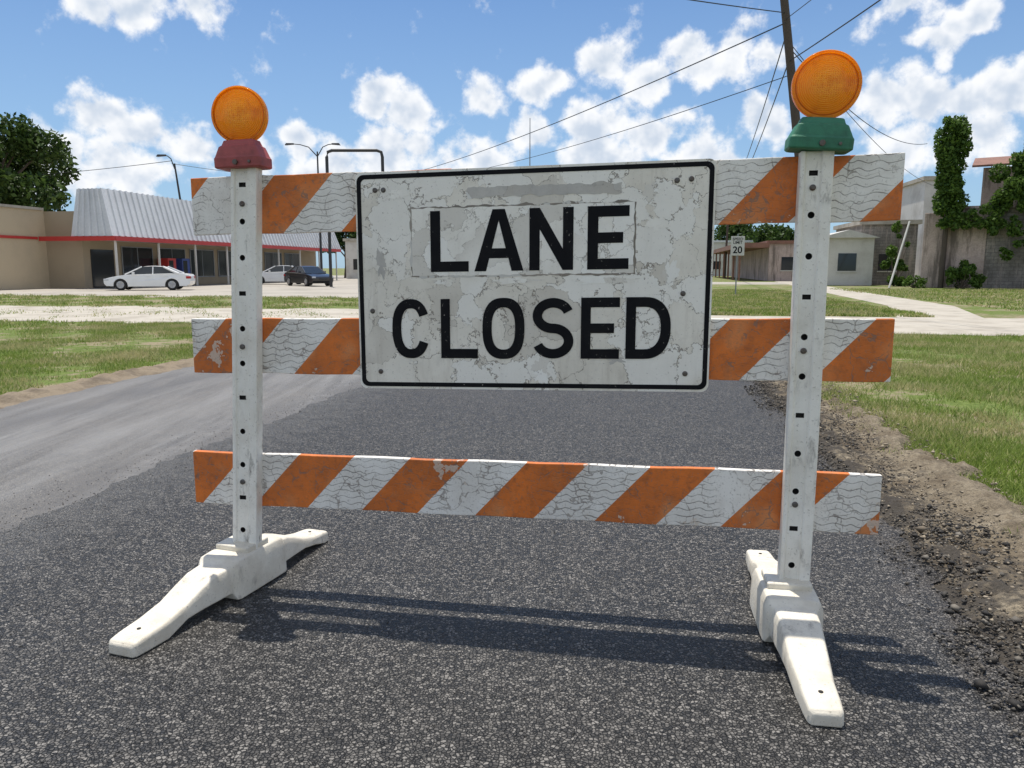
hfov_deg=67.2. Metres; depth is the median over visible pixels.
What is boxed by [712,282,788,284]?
driveway
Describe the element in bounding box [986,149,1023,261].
climbing vine
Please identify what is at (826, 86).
warning light
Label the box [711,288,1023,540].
grass verge
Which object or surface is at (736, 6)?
overhead wire
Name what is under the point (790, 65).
utility pole
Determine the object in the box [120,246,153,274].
window
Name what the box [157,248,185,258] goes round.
window
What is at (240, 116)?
warning light
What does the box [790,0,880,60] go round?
overhead wire
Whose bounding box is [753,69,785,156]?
overhead wire
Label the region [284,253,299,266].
window
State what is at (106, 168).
overhead wire
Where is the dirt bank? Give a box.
[0,358,193,408]
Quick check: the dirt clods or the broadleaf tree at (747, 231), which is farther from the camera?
the broadleaf tree at (747, 231)
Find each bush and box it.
[879,220,910,285]
[901,274,926,287]
[945,259,986,288]
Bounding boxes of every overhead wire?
[25,161,168,175]
[424,23,784,169]
[493,76,786,166]
[690,0,784,12]
[746,41,783,158]
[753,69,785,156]
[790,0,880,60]
[793,47,930,184]
[794,53,921,144]
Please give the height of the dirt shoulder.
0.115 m
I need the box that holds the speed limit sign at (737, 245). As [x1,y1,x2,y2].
[730,234,744,294]
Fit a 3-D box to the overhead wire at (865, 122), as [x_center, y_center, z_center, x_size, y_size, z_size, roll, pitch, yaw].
[16.752,-12.114,35.035,0.029,1.314,28.391,6,10,35]
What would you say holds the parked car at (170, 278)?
on the parking lot
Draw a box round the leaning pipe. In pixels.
[888,221,910,287]
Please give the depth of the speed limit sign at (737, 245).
34.46 m
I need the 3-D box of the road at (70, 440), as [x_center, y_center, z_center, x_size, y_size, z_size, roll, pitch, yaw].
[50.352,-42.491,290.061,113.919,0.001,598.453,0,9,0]
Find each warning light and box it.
[211,85,271,171]
[784,50,861,154]
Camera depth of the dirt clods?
4.14 m
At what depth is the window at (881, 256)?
55.82 m
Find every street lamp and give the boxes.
[156,154,180,199]
[285,143,339,269]
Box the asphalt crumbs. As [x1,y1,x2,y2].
[738,380,1023,745]
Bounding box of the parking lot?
[0,275,357,297]
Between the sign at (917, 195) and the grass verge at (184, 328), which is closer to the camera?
the grass verge at (184, 328)
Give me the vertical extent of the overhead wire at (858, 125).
0.999 m
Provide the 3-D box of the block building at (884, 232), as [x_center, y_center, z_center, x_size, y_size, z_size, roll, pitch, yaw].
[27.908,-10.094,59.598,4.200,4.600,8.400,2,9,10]
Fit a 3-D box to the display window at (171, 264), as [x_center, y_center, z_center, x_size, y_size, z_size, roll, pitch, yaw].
[-23.025,-7.751,52.105,0.009,1.200,0.480,2,9,10]
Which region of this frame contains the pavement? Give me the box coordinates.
[711,315,1023,335]
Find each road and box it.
[0,367,361,531]
[0,380,1023,767]
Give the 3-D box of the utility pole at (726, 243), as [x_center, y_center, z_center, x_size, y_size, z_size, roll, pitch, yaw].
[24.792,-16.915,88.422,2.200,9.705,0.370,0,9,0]
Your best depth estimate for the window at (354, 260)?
87.54 m
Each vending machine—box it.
[157,258,175,268]
[176,258,189,273]
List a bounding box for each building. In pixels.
[0,188,340,289]
[343,238,357,278]
[713,240,793,280]
[833,220,922,284]
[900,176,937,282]
[919,156,1023,288]
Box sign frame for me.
[325,149,383,286]
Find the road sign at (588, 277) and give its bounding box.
[355,159,716,391]
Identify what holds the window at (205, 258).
in the store building at (95, 237)
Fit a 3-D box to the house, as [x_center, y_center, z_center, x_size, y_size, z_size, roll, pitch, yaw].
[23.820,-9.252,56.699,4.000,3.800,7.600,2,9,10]
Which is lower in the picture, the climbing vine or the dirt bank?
the dirt bank
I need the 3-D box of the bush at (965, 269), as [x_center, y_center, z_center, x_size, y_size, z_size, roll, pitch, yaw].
[26.791,-6.482,45.497,2.054,1.808,2.242,-6,10,-33]
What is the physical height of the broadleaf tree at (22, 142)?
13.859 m
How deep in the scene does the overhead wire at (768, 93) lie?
30.16 m
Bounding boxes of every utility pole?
[724,225,728,278]
[780,0,799,156]
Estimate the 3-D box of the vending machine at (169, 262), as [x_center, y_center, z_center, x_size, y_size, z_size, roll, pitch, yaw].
[-23.398,-7.621,52.316,0.810,1.820,0.900,2,9,10]
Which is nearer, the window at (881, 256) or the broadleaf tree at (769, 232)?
the window at (881, 256)
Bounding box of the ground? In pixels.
[0,268,1023,504]
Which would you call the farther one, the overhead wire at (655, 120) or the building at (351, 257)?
the building at (351, 257)
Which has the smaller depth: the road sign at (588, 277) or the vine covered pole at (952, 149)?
the road sign at (588, 277)
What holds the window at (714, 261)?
in the warehouse
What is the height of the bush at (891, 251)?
4.407 m
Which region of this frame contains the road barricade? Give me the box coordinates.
[109,151,904,727]
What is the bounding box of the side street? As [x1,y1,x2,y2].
[0,305,358,323]
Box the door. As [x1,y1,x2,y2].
[90,249,114,287]
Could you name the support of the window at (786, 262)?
in the shop building at (768, 260)
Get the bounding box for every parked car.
[103,266,195,289]
[262,265,300,283]
[284,266,333,285]
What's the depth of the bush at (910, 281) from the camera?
46.97 m
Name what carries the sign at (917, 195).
on the ground
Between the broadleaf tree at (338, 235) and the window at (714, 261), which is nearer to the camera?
the broadleaf tree at (338, 235)
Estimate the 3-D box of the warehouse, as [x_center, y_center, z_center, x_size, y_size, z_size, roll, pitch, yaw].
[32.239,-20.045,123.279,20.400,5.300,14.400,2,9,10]
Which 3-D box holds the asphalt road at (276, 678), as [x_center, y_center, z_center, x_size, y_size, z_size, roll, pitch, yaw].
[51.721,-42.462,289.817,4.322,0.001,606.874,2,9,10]
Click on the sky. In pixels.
(424, 84)
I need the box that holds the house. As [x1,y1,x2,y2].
[827,230,880,284]
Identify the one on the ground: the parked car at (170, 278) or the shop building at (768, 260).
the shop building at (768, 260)
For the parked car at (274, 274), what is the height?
1.392 m
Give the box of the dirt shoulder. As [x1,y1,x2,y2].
[754,381,1023,677]
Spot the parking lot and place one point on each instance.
(343, 287)
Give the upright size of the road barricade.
1.555 m
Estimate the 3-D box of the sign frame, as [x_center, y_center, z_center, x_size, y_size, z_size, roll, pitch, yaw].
[-9.900,-10.514,48.980,3.690,8.595,0.200,0,9,0]
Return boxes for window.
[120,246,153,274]
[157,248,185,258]
[169,260,173,267]
[183,261,187,272]
[189,249,214,276]
[217,250,230,276]
[264,252,281,269]
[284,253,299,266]
[353,259,357,270]
[713,261,720,269]
[780,257,792,270]
[836,253,856,271]
[877,254,896,271]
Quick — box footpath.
[775,281,982,317]
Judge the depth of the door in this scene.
46.97 m
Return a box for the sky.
[0,0,1023,267]
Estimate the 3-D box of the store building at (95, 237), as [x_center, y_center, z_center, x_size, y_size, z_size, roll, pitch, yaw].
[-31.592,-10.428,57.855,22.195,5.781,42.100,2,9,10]
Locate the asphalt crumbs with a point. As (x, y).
(979, 684)
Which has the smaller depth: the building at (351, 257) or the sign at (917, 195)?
the sign at (917, 195)
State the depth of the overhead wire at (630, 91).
31.00 m
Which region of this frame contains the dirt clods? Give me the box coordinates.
[759,381,1023,654]
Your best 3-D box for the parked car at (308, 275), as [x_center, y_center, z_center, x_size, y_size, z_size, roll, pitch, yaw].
[-13.898,-7.377,52.484,1.932,1.348,4.537,-7,11,-39]
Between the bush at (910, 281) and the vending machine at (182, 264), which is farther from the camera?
the vending machine at (182, 264)
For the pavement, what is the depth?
16.66 m
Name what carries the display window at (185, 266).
in the vending machine at (182, 264)
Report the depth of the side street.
20.69 m
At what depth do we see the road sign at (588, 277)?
2.60 m
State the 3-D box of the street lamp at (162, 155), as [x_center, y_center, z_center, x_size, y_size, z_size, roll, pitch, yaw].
[-25.648,-12.525,58.790,2.304,9.670,0.320,0,9,0]
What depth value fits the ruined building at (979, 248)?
46.20 m
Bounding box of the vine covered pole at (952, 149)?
[931,114,1007,287]
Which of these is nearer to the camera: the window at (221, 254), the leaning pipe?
the leaning pipe
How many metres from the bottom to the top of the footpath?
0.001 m
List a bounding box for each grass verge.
[0,293,358,394]
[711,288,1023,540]
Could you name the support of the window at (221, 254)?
in the store building at (95, 237)
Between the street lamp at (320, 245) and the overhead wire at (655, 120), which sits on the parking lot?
the street lamp at (320, 245)
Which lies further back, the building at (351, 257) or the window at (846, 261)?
the building at (351, 257)
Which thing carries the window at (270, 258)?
in the store building at (95, 237)
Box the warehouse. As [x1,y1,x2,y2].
[713,240,752,275]
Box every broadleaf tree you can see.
[0,112,81,211]
[322,232,356,277]
[714,224,758,239]
[747,223,794,242]

